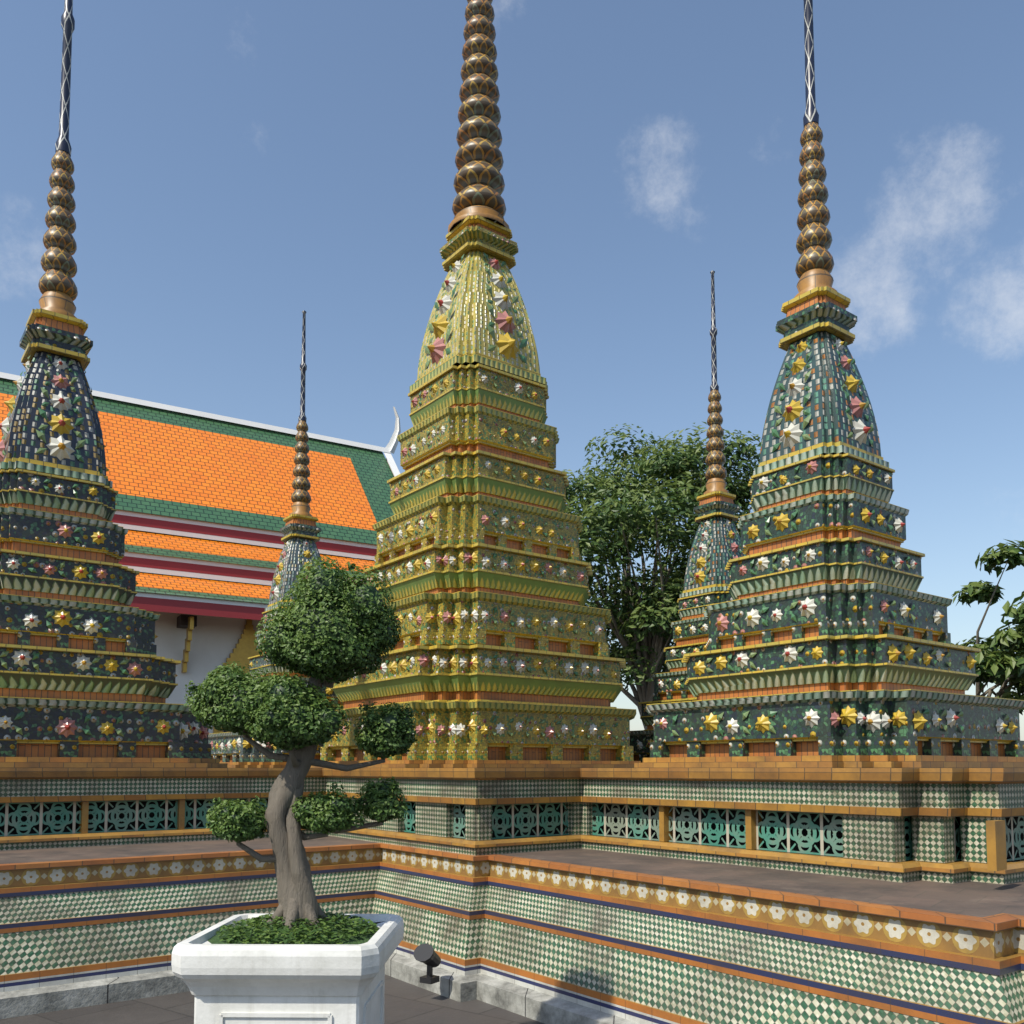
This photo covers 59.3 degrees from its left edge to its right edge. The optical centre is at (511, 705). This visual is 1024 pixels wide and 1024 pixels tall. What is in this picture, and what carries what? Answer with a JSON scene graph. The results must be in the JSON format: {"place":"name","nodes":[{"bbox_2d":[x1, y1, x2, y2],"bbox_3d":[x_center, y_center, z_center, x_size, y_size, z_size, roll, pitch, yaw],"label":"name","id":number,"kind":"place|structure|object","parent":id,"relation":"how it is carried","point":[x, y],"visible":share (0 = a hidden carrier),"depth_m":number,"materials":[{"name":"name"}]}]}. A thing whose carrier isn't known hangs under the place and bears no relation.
{"place":"outdoors","nodes":[
{"label":"outdoors","id":0,"kind":"place"},
{"bbox_2d":[0,372,400,733],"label":"hall","id":1,"kind":"structure","parent":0,"point":[200,496],"depth_m":33.01,"materials":[{"name":"tile"}]},
{"bbox_2d":[0,974,543,1023],"bbox_3d":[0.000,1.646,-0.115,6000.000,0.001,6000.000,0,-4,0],"label":"ground","id":2,"kind":"structure","parent":0,"point":[406,1003],"depth_m":6.09,"materials":[{"name":"grey stone"}]},
{"bbox_2d":[171,911,403,1023],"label":"planter","id":3,"kind":"object","parent":2,"relation":"on","point":[249,968],"visible":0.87,"depth_m":3.94,"materials":[{"name":"white concrete"}]},
{"bbox_2d":[184,555,418,928],"bbox_3d":[-1.041,0.176,4.386,1.148,1.855,0.657,0,-4,0],"label":"bonsai","id":4,"kind":"object","parent":3,"relation":"in","point":[329,630],"visible":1,"depth_m":4.30,"materials":[{"name":"green plant"}]},
{"bbox_2d":[413,943,440,983],"bbox_3d":[-0.588,1.832,6.398,0.170,0.277,0.198,-3,-5,40],"label":"floodlight","id":5,"kind":"object","parent":2,"relation":"on","point":[428,955],"visible":1,"depth_m":6.37,"materials":[{"name":"grey metal"}]},
{"bbox_2d":[0,768,1023,1023],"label":"plinth","id":6,"kind":"structure","parent":2,"relation":"on","point":[718,894],"depth_m":6.28,"materials":[{"name":"tile"}]},
{"bbox_2d":[0,0,227,767],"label":"chedi","id":7,"kind":"structure","parent":6,"relation":"on","point":[87,677],"depth_m":9.23,"materials":[{"name":"tile"}]},
{"bbox_2d":[208,310,343,767],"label":"chedi","id":8,"kind":"structure","parent":6,"relation":"on","point":[300,530],"depth_m":16.72,"materials":[{"name":"tile"}]},
{"bbox_2d":[310,0,640,767],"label":"chedi","id":9,"kind":"structure","parent":6,"relation":"on","point":[498,656],"depth_m":12.81,"materials":[{"name":"tile"}]},
{"bbox_2d":[630,270,745,762],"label":"chedi","id":10,"kind":"structure","parent":6,"relation":"on","point":[716,546],"depth_m":15.35,"materials":[{"name":"tile"}]},
{"bbox_2d":[634,0,1023,767],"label":"chedi","id":11,"kind":"structure","parent":6,"relation":"on","point":[828,644],"depth_m":8.31,"materials":[{"name":"tile"}]},
{"bbox_2d":[559,421,761,729],"bbox_3d":[4.567,-3.150,31.609,10.955,14.002,10.560,2,-5,-32],"label":"tree","id":12,"kind":"object","parent":2,"relation":"on","point":[640,627],"visible":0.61,"depth_m":29.42,"materials":[{"name":"green plant"}]},
{"bbox_2d":[951,539,1023,714],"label":"tree","id":13,"kind":"object","parent":2,"relation":"on","point":[999,658],"visible":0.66,"depth_m":14.59,"materials":[{"name":"green plant"}]},
{"bbox_2d":[0,0,1023,740],"label":"sky","id":14,"kind":"structure","parent":0,"point":[242,168],"materials":[{"name":"blue"}]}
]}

